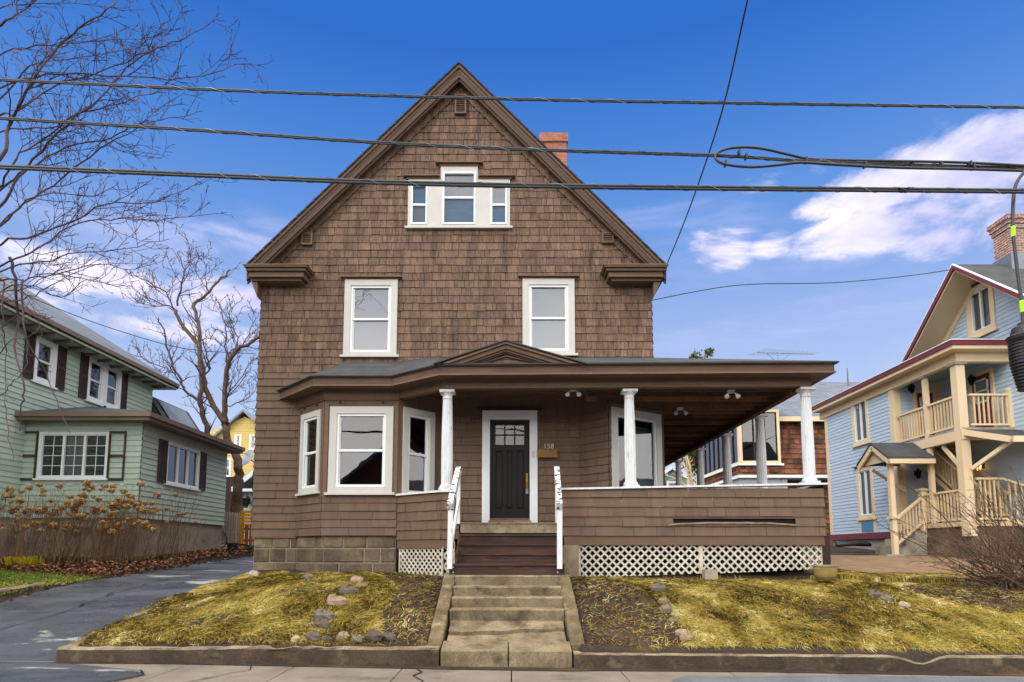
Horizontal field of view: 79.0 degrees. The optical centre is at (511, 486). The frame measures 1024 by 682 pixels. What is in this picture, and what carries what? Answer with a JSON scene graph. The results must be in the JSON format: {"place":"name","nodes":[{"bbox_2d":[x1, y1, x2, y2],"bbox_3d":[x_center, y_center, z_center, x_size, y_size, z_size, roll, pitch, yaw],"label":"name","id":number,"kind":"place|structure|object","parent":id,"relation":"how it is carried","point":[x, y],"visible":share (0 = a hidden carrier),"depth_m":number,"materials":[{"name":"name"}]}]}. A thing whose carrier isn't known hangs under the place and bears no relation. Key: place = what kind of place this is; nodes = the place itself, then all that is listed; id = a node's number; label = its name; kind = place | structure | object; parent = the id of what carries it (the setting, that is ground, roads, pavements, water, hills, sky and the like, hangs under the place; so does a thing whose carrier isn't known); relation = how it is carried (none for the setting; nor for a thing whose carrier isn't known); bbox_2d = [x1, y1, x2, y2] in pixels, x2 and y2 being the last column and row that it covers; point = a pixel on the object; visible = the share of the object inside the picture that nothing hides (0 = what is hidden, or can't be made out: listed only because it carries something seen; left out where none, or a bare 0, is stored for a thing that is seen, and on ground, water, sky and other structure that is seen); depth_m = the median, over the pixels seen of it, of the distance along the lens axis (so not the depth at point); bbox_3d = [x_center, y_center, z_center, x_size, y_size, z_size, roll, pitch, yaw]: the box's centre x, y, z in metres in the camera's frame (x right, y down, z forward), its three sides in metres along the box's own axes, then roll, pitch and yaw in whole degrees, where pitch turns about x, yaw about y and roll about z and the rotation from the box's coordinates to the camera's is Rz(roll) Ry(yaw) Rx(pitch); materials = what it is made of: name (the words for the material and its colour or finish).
{"place":"outdoors","nodes":[
{"label":"outdoors","id":0,"kind":"place"},
{"bbox_2d":[0,556,253,660],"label":"driveway","id":1,"kind":"structure","parent":0,"point":[23,638],"depth_m":11.03,"materials":[{"name":"grey asphalt"}]},
{"bbox_2d":[0,577,174,627],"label":"driveway crack","id":2,"kind":"object","parent":1,"relation":"on","point":[86,602],"visible":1,"depth_m":11.04,"materials":[{"name":"grey asphalt"}]},
{"bbox_2d":[232,543,253,550],"bbox_3d":[-9.248,2.127,21.540,0.543,0.278,0.932,-6,-8,45],"label":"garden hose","id":3,"kind":"object","parent":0,"point":[249,547],"visible":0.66,"depth_m":21.41,"materials":[{"name":"black rubber"}]},
{"bbox_2d":[242,449,253,464],"bbox_3d":[-12.002,-1.329,28.788,1.122,0.799,0.641,1,-6,-11],"label":"satellite dish","id":4,"kind":"object","parent":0,"point":[247,457],"visible":0.77,"depth_m":28.84,"materials":[{"name":"metal"}]},
{"bbox_2d":[68,570,446,646],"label":"dry grass","id":5,"kind":"structure","parent":0,"point":[270,583],"depth_m":9.99,"materials":[{"name":"plant"}]},
{"bbox_2d":[0,542,1023,681],"bbox_3d":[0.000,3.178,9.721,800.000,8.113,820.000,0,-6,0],"label":"ground","id":6,"kind":"structure","parent":0,"point":[315,657],"depth_m":9.58,"materials":[{"name":"soil"}]},
{"bbox_2d":[1,555,42,567],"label":"yellow plant","id":7,"kind":"object","parent":6,"relation":"on","point":[23,560],"visible":0.57,"depth_m":14.87,"materials":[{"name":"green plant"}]},
{"bbox_2d":[0,583,44,594],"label":"stone kerb","id":8,"kind":"structure","parent":6,"relation":"on","point":[23,588],"depth_m":11.55,"materials":[{"name":"stone"}]},
{"bbox_2d":[0,482,60,563],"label":"dried hydrangea","id":9,"kind":"object","parent":6,"relation":"on","point":[18,521],"visible":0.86,"depth_m":15.26,"materials":[{"name":"brown plant"}]},
{"bbox_2d":[0,565,121,594],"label":"green grass","id":10,"kind":"structure","parent":6,"relation":"on","point":[26,578],"depth_m":12.91,"materials":[{"name":"green plant"}]},
{"bbox_2d":[8,483,117,564],"bbox_3d":[-11.381,0.942,15.579,2.446,2.165,1.486,1,-6,-10],"label":"dried hydrangea","id":11,"kind":"object","parent":6,"relation":"on","point":[44,507],"visible":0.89,"depth_m":15.52,"materials":[{"name":"brown plant"}]},
{"bbox_2d":[0,661,141,681],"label":"driveway apron","id":12,"kind":"object","parent":6,"relation":"on","point":[14,671],"visible":1,"depth_m":7.96,"materials":[{"name":"grey asphalt"}]},
{"bbox_2d":[107,670,144,681],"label":"pavement crack","id":13,"kind":"object","parent":12,"relation":"on","point":[129,677],"visible":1,"depth_m":7.69,"materials":[{"name":"grey concrete"}]},
{"bbox_2d":[39,479,161,564],"bbox_3d":[-10.602,0.958,15.771,2.642,2.143,1.543,1,-6,-14],"label":"dried hydrangea","id":14,"kind":"object","parent":6,"relation":"on","point":[88,483],"visible":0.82,"depth_m":15.73,"materials":[{"name":"brown plant"}]},
{"bbox_2d":[78,481,164,564],"bbox_3d":[-9.953,0.941,16.133,1.782,2.204,1.553,0,-6,0],"label":"dried hydrangea","id":15,"kind":"object","parent":6,"relation":"on","point":[144,522],"visible":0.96,"depth_m":15.85,"materials":[{"name":"brown plant"}]},
{"bbox_2d":[0,273,244,560],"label":"green house","id":16,"kind":"structure","parent":6,"relation":"on","point":[126,428],"depth_m":17.13,"materials":[{"name":"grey wood"}]},
{"bbox_2d":[30,336,57,389],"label":"window","id":17,"kind":"structure","parent":16,"relation":"in","point":[43,345],"depth_m":17.66,"materials":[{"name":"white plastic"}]},
{"bbox_2d":[32,432,108,479],"bbox_3d":[-11.845,-0.808,16.784,1.999,1.309,0.185,0,-6,0],"label":"window","id":18,"kind":"structure","parent":16,"relation":"in","point":[61,455],"depth_m":16.83,"materials":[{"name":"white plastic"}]},
{"bbox_2d":[84,356,106,407],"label":"window","id":19,"kind":"structure","parent":16,"relation":"in","point":[93,364],"depth_m":19.84,"materials":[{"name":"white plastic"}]},
{"bbox_2d":[104,364,121,408],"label":"window","id":20,"kind":"structure","parent":16,"relation":"in","point":[110,372],"depth_m":20.68,"materials":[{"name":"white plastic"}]},
{"bbox_2d":[11,287,255,353],"bbox_3d":[-12.473,-5.341,20.757,0.529,0.690,7.962,-5,-8,39],"label":"service wire","id":21,"kind":"object","parent":16,"relation":"attached to","point":[131,334],"visible":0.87,"depth_m":20.55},
{"bbox_2d":[163,441,200,490],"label":"window","id":22,"kind":"structure","parent":16,"relation":"in","point":[183,464],"depth_m":19.05,"materials":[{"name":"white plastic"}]},
{"bbox_2d":[0,548,253,599],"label":"fallen leaves","id":23,"kind":"object","parent":6,"relation":"on","point":[116,567],"visible":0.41,"depth_m":14.87,"materials":[{"name":"brown plant"}]},
{"bbox_2d":[0,0,272,460],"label":"bare tree","id":24,"kind":"object","parent":6,"relation":"on","point":[41,64],"visible":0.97,"depth_m":10.43,"materials":[{"name":"brown plant"}]},
{"bbox_2d":[66,576,235,645],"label":"curb wall","id":25,"kind":"structure","parent":6,"relation":"on","point":[77,642],"depth_m":9.06,"materials":[{"name":"concrete"}]},
{"bbox_2d":[138,486,207,558],"bbox_3d":[-9.158,1.006,16.855,1.846,2.040,1.148,0,-6,0],"label":"dried hydrangea","id":26,"kind":"object","parent":6,"relation":"on","point":[182,513],"visible":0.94,"depth_m":16.89,"materials":[{"name":"brown plant"}]},
{"bbox_2d":[120,231,259,549],"bbox_3d":[-12.470,-3.600,23.893,6.375,12.286,2.626,0,-6,0],"label":"bare tree","id":27,"kind":"object","parent":6,"relation":"on","point":[236,503],"visible":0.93,"depth_m":23.72,"materials":[{"name":"brown plant"}]},
{"bbox_2d":[221,531,226,547],"bbox_3d":[-10.353,1.883,22.024,0.639,0.636,0.094,-2,-6,20],"label":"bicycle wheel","id":28,"kind":"object","parent":6,"relation":"on","point":[226,539],"visible":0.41,"depth_m":21.95,"materials":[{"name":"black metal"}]},
{"bbox_2d":[221,477,243,543],"bbox_3d":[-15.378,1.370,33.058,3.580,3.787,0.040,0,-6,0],"label":"board fence","id":29,"kind":"object","parent":6,"relation":"on","point":[230,482],"visible":0.04,"depth_m":33.12,"materials":[{"name":"wood"}]},
{"bbox_2d":[210,409,255,498],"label":"yellow house","id":30,"kind":"structure","parent":6,"relation":"on","point":[242,424],"depth_m":45.60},
{"bbox_2d":[226,458,231,476],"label":"window","id":31,"kind":"structure","parent":30,"relation":"in","point":[229,459],"depth_m":45.37,"materials":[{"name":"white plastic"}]},
{"bbox_2d":[234,434,241,445],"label":"window","id":32,"kind":"structure","parent":30,"relation":"in","point":[236,435],"depth_m":45.58,"materials":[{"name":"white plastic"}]},
{"bbox_2d":[249,434,254,449],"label":"window","id":33,"kind":"structure","parent":30,"relation":"in","point":[250,435],"depth_m":45.58,"materials":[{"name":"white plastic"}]},
{"bbox_2d":[221,512,244,542],"bbox_3d":[-10.379,1.491,22.709,1.180,1.154,0.080,0,-6,0],"label":"picket fence","id":34,"kind":"object","parent":6,"relation":"on","point":[228,530],"visible":0.58,"depth_m":22.67,"materials":[{"name":"wood"}]},
{"bbox_2d":[231,469,253,544],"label":"green shed","id":35,"kind":"structure","parent":6,"relation":"on","point":[247,498],"depth_m":30.92,"materials":[{"name":"grey wood"}]},
{"bbox_2d":[240,510,251,525],"bbox_3d":[-9.285,1.148,22.463,1.036,0.577,0.120,0,-6,0],"label":"yellow pallet","id":36,"kind":"object","parent":6,"relation":"on","point":[244,520],"visible":0.3,"depth_m":22.40,"materials":[{"name":"paint"}]},
{"bbox_2d":[239,525,253,548],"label":"board gate","id":37,"kind":"structure","parent":6,"relation":"on","point":[245,539],"depth_m":22.13,"materials":[{"name":"yellow paint"}]},
{"bbox_2d":[56,645,440,665],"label":"curb wall","id":38,"kind":"structure","parent":6,"relation":"on","point":[363,655],"depth_m":8.75,"materials":[{"name":"concrete"}]},
{"bbox_2d":[248,570,258,576],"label":"rock","id":39,"kind":"object","parent":6,"relation":"on","point":[251,573],"visible":0.58,"depth_m":12.72,"materials":[{"name":"stone"}]},
{"bbox_2d":[291,634,299,642],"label":"rock","id":40,"kind":"object","parent":6,"relation":"on","point":[295,638],"visible":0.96,"depth_m":9.02,"materials":[{"name":"stone"}]},
{"bbox_2d":[302,571,312,579],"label":"rock","id":41,"kind":"object","parent":6,"relation":"on","point":[308,575],"visible":0.63,"depth_m":11.51,"materials":[{"name":"stone"}]},
{"bbox_2d":[305,630,320,641],"bbox_3d":[-2.914,2.217,9.097,0.223,0.230,0.237,2,-6,-16],"label":"rock","id":42,"kind":"object","parent":6,"relation":"on","point":[313,636],"visible":0.89,"depth_m":9.03,"materials":[{"name":"stone"}]},
{"bbox_2d":[312,618,329,629],"bbox_3d":[-2.895,2.108,9.441,0.276,0.224,0.190,0,-6,0],"label":"rock","id":43,"kind":"object","parent":6,"relation":"on","point":[321,623],"visible":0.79,"depth_m":9.37,"materials":[{"name":"stone"}]},
{"bbox_2d":[314,609,334,619],"bbox_3d":[-2.945,2.033,9.689,0.335,0.249,0.164,-2,-6,21],"label":"rock","id":44,"kind":"object","parent":6,"relation":"on","point":[323,614],"visible":0.64,"depth_m":9.64,"materials":[{"name":"stone"}]},
{"bbox_2d":[323,635,332,643],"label":"rock","id":45,"kind":"object","parent":6,"relation":"on","point":[328,639],"visible":0.92,"depth_m":8.99,"materials":[{"name":"stone"}]},
{"bbox_2d":[327,594,348,606],"bbox_3d":[-2.866,1.897,10.139,0.361,0.288,0.197,-2,-6,15],"label":"rock","id":46,"kind":"object","parent":6,"relation":"on","point":[335,600],"visible":0.76,"depth_m":10.10,"materials":[{"name":"stone"}]},
{"bbox_2d":[336,631,349,640],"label":"rock","id":47,"kind":"object","parent":6,"relation":"on","point":[342,635],"visible":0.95,"depth_m":9.05,"materials":[{"name":"stone"}]},
{"bbox_2d":[339,584,358,594],"bbox_3d":[-2.772,1.783,10.580,0.365,0.250,0.190,0,-6,0],"label":"rock","id":48,"kind":"object","parent":6,"relation":"on","point":[347,589],"visible":0.69,"depth_m":10.52,"materials":[{"name":"stone"}]},
{"bbox_2d":[350,576,363,581],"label":"rock","id":49,"kind":"object","parent":6,"relation":"on","point":[356,579],"visible":0.59,"depth_m":11.14,"materials":[{"name":"stone"}]},
{"bbox_2d":[351,633,364,642],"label":"rock","id":50,"kind":"object","parent":6,"relation":"on","point":[356,638],"visible":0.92,"depth_m":9.00,"materials":[{"name":"stone"}]},
{"bbox_2d":[356,581,367,586],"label":"rock","id":51,"kind":"object","parent":6,"relation":"on","point":[359,584],"visible":0.74,"depth_m":10.86,"materials":[{"name":"stone"}]},
{"bbox_2d":[365,628,382,642],"bbox_3d":[-2.012,2.201,9.054,0.216,0.260,0.300,5,-8,-38],"label":"rock","id":52,"kind":"object","parent":6,"relation":"on","point":[373,635],"visible":0.86,"depth_m":8.99,"materials":[{"name":"stone"}]},
{"bbox_2d":[382,632,395,640],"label":"rock","id":53,"kind":"object","parent":6,"relation":"on","point":[387,636],"visible":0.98,"depth_m":9.05,"materials":[{"name":"stone"}]},
{"bbox_2d":[428,573,584,671],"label":"concrete steps","id":54,"kind":"structure","parent":6,"relation":"on","point":[504,620],"depth_m":9.64,"materials":[{"name":"concrete"}]},
{"bbox_2d":[447,466,564,574],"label":"wooden steps","id":55,"kind":"structure","parent":54,"relation":"on","point":[508,554],"depth_m":11.15,"materials":[{"name":"red wood"}]},
{"bbox_2d":[242,61,839,576],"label":"brown house","id":56,"kind":"structure","parent":6,"relation":"on","point":[418,345],"depth_m":13.83,"materials":[{"name":"brown wood"}]},
{"bbox_2d":[295,409,321,495],"bbox_3d":[-4.322,-0.706,13.331,0.979,1.790,0.165,-6,-8,44],"label":"window","id":57,"kind":"structure","parent":56,"relation":"in","point":[303,490],"depth_m":13.44,"materials":[{"name":"white wood"}]},
{"bbox_2d":[324,406,394,494],"bbox_3d":[-3.145,-0.744,12.946,1.450,1.860,0.165,0,-6,0],"label":"window","id":58,"kind":"structure","parent":56,"relation":"in","point":[336,412],"depth_m":12.92,"materials":[{"name":"white wood"}]},
{"bbox_2d":[340,276,401,357],"bbox_3d":[-3.200,-3.827,14.102,1.400,1.880,0.270,0,-6,0],"label":"window","id":59,"kind":"structure","parent":56,"relation":"in","point":[370,302],"depth_m":14.12,"materials":[{"name":"white wood"}]},
{"bbox_2d":[402,407,434,492],"bbox_3d":[-2.025,-0.721,13.319,0.826,1.858,0.125,6,-8,-44],"label":"window","id":60,"kind":"structure","parent":56,"relation":"in","point":[429,417],"depth_m":13.41,"materials":[{"name":"white wood"}]},
{"bbox_2d":[403,161,514,229],"bbox_3d":[-1.223,-6.711,14.360,2.595,1.603,0.200,0,-6,0],"label":"window","id":61,"kind":"structure","parent":56,"relation":"in","point":[429,207],"depth_m":14.36,"materials":[{"name":"white wood"}]},
{"bbox_2d":[490,421,528,517],"bbox_3d":[-0.050,-0.361,13.740,0.860,2.230,0.136,0,-6,0],"label":"door","id":62,"kind":"structure","parent":56,"relation":"in","point":[509,464],"depth_m":13.75,"materials":[{"name":"black wood"}]},
{"bbox_2d":[518,275,578,356],"bbox_3d":[0.830,-3.852,14.105,1.380,1.870,0.270,0,-6,0],"label":"window","id":63,"kind":"structure","parent":56,"relation":"in","point":[548,300],"depth_m":14.13,"materials":[{"name":"white wood"}]},
{"bbox_2d":[606,403,666,508],"bbox_3d":[2.746,-0.631,13.607,1.696,2.199,0.190,4,-7,-33],"label":"window","id":64,"kind":"structure","parent":56,"relation":"in","point":[617,410],"depth_m":13.78,"materials":[{"name":"white wood"}]},
{"bbox_2d":[667,0,747,263],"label":"service drop","id":65,"kind":"object","parent":56,"relation":"attached to","point":[746,4],"visible":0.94,"depth_m":8.59,"materials":[{"name":"black rubber"}]},
{"bbox_2d":[652,269,952,300],"bbox_3d":[7.923,-5.321,16.203,9.683,1.953,0.213,1,-6,-14],"label":"service wire","id":66,"kind":"object","parent":56,"relation":"attached to","point":[798,283],"visible":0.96,"depth_m":15.95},
{"bbox_2d":[100,572,1023,649],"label":"leaf scraps","id":67,"kind":"object","parent":6,"relation":"on","point":[616,606],"visible":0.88,"depth_m":10.33,"materials":[{"name":"brown plant"}]},
{"bbox_2d":[650,583,665,591],"bbox_3d":[2.535,1.788,10.774,0.286,0.237,0.180,0,-6,0],"label":"rock","id":68,"kind":"object","parent":6,"relation":"on","point":[659,587],"visible":0.69,"depth_m":10.72,"materials":[{"name":"stone"}]},
{"bbox_2d":[658,596,668,603],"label":"rock","id":69,"kind":"object","parent":6,"relation":"on","point":[663,599],"visible":0.78,"depth_m":10.21,"materials":[{"name":"stone"}]},
{"bbox_2d":[659,603,672,614],"bbox_3d":[2.466,1.983,9.951,0.214,0.240,0.208,-2,-6,14],"label":"rock","id":70,"kind":"object","parent":6,"relation":"on","point":[665,608],"visible":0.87,"depth_m":9.87,"materials":[{"name":"stone"}]},
{"bbox_2d":[668,617,678,622],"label":"rock","id":71,"kind":"object","parent":6,"relation":"on","point":[673,619],"visible":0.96,"depth_m":9.61,"materials":[{"name":"stone"}]},
{"bbox_2d":[665,467,687,493],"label":"teal house","id":72,"kind":"structure","parent":6,"relation":"on","point":[671,471],"depth_m":50.32,"materials":[{"name":"white plastic"}]},
{"bbox_2d":[665,455,696,484],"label":"bare tree","id":73,"kind":"object","parent":6,"relation":"on","point":[690,481],"visible":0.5,"depth_m":40.34,"materials":[{"name":"beige plant"}]},
{"bbox_2d":[675,628,686,635],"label":"rock","id":74,"kind":"object","parent":6,"relation":"on","point":[678,632],"visible":0.64,"depth_m":9.24,"materials":[{"name":"stone"}]},
{"bbox_2d":[679,632,692,640],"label":"rock","id":75,"kind":"object","parent":6,"relation":"on","point":[687,636],"visible":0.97,"depth_m":9.10,"materials":[{"name":"stone"}]},
{"bbox_2d":[675,446,702,500],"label":"pine tree","id":76,"kind":"object","parent":6,"relation":"on","point":[691,455],"visible":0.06,"depth_m":46.09,"materials":[{"name":"green plant"}]},
{"bbox_2d":[684,347,714,459],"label":"pine tree","id":77,"kind":"object","parent":6,"relation":"on","point":[709,351],"visible":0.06,"depth_m":61.42,"materials":[{"name":"green plant"}]},
{"bbox_2d":[702,569,717,578],"bbox_3d":[3.757,1.671,11.790,0.240,0.180,0.200,0,-6,0],"label":"concrete block","id":78,"kind":"object","parent":6,"relation":"on","point":[709,573],"depth_m":11.69,"materials":[{"name":"beige concrete"}]},
{"bbox_2d":[701,368,859,541],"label":"cedar house","id":79,"kind":"structure","parent":6,"relation":"on","point":[782,427],"depth_m":32.27,"materials":[{"name":"orange"}]},
{"bbox_2d":[701,427,739,475],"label":"sunroom window","id":80,"kind":"structure","parent":79,"relation":"in","point":[713,454],"depth_m":34.77,"materials":[{"name":"beige wood"}]},
{"bbox_2d":[738,409,780,462],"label":"sunroom window","id":81,"kind":"structure","parent":79,"relation":"in","point":[747,431],"depth_m":31.51,"materials":[{"name":"beige wood"}]},
{"bbox_2d":[748,348,817,359],"bbox_3d":[16.321,-6.339,36.865,3.911,3.621,1.805,0,-6,0],"label":"tv antenna","id":82,"kind":"object","parent":79,"relation":"attached to","point":[804,353],"visible":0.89,"depth_m":37.01,"materials":[{"name":"metal"}]},
{"bbox_2d":[570,567,1023,654],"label":"dry grass","id":83,"kind":"structure","parent":6,"relation":"on","point":[982,614],"depth_m":9.94,"materials":[{"name":"plant"}]},
{"bbox_2d":[811,565,838,579],"bbox_3d":[5.805,1.593,11.496,0.470,0.275,0.470,0,-6,0],"label":"planter","id":84,"kind":"object","parent":6,"relation":"on","point":[825,572],"visible":1,"depth_m":11.34,"materials":[{"name":"concrete"}]},
{"bbox_2d":[835,541,871,546],"bbox_3d":[10.408,1.765,19.047,1.063,0.196,0.366,0,-6,0],"label":"hose bundle","id":85,"kind":"object","parent":6,"relation":"on","point":[845,544],"visible":1,"depth_m":18.91,"materials":[{"name":"black rubber"}]},
{"bbox_2d":[868,589,883,596],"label":"rock","id":86,"kind":"object","parent":6,"relation":"on","point":[874,592],"visible":0.64,"depth_m":10.62,"materials":[{"name":"stone"}]},
{"bbox_2d":[880,595,892,601],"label":"rock","id":87,"kind":"object","parent":6,"relation":"on","point":[887,598],"visible":0.8,"depth_m":10.41,"materials":[{"name":"stone"}]},
{"bbox_2d":[898,601,910,607],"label":"rock","id":88,"kind":"object","parent":6,"relation":"on","point":[905,604],"visible":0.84,"depth_m":10.22,"materials":[{"name":"stone"}]},
{"bbox_2d":[803,555,1023,572],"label":"gravel yard","id":89,"kind":"structure","parent":6,"relation":"on","point":[870,563],"depth_m":14.63,"materials":[{"name":"beige gravel"}]},
{"bbox_2d":[878,554,904,555],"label":"stepping slab","id":90,"kind":"structure","parent":89,"relation":"on","point":[891,554],"depth_m":17.00,"materials":[{"name":"grey concrete"}]},
{"bbox_2d":[811,213,1023,558],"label":"blue house","id":91,"kind":"structure","parent":6,"relation":"on","point":[941,406],"depth_m":17.72,"materials":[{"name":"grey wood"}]},
{"bbox_2d":[851,400,870,447],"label":"window","id":92,"kind":"structure","parent":91,"relation":"in","point":[863,415],"depth_m":21.12,"materials":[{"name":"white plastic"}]},
{"bbox_2d":[853,466,875,520],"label":"window","id":93,"kind":"structure","parent":91,"relation":"in","point":[864,477],"depth_m":20.79,"materials":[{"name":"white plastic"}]},
{"bbox_2d":[965,282,998,337],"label":"window","id":94,"kind":"structure","parent":91,"relation":"in","point":[980,309],"depth_m":17.54,"materials":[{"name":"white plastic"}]},
{"bbox_2d":[869,465,1023,593],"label":"bare shrub","id":95,"kind":"object","parent":6,"relation":"on","point":[1009,576],"visible":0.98,"depth_m":11.26,"materials":[{"name":"brown plant"}]},
{"bbox_2d":[0,164,1023,193],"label":"utility cable","id":96,"kind":"object","parent":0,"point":[517,184],"visible":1,"depth_m":6.24,"materials":[{"name":"rubber"}]},
{"bbox_2d":[0,117,1023,171],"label":"utility cable","id":97,"kind":"object","parent":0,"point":[971,165],"visible":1,"depth_m":6.49,"materials":[{"name":"rubber"}]},
{"bbox_2d":[1005,171,1023,391],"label":"splice closure","id":98,"kind":"object","parent":97,"relation":"hanging from","point":[1014,340],"visible":0.98,"depth_m":6.19,"materials":[{"name":"black plastic"}]},
{"bbox_2d":[0,78,1023,108],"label":"utility cable","id":99,"kind":"object","parent":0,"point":[514,98],"visible":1,"depth_m":6.45,"materials":[{"name":"rubber"}]},
{"bbox_2d":[0,0,1023,501],"label":"sky","id":100,"kind":"structure","parent":0,"point":[947,52],"materials":[{"name":"blue"}]},
{"bbox_2d":[19,661,1023,681],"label":"pavement","id":101,"kind":"structure","parent":0,"point":[177,672],"depth_m":8.19,"materials":[{"name":"concrete"}]},
{"bbox_2d":[52,661,1023,675],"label":"soil strip","id":102,"kind":"object","parent":101,"relation":"on","point":[643,669],"visible":1,"depth_m":8.63,"materials":[{"name":"brown soil"}]},
{"bbox_2d":[572,651,1023,672],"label":"curb wall","id":103,"kind":"structure","parent":101,"relation":"on","point":[970,663],"depth_m":8.74,"materials":[{"name":"concrete"}]},
{"bbox_2d":[672,675,1023,681],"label":"pavement patch","id":104,"kind":"object","parent":101,"relation":"on","point":[821,678],"visible":1,"depth_m":8.12,"materials":[{"name":"concrete"}]}
]}

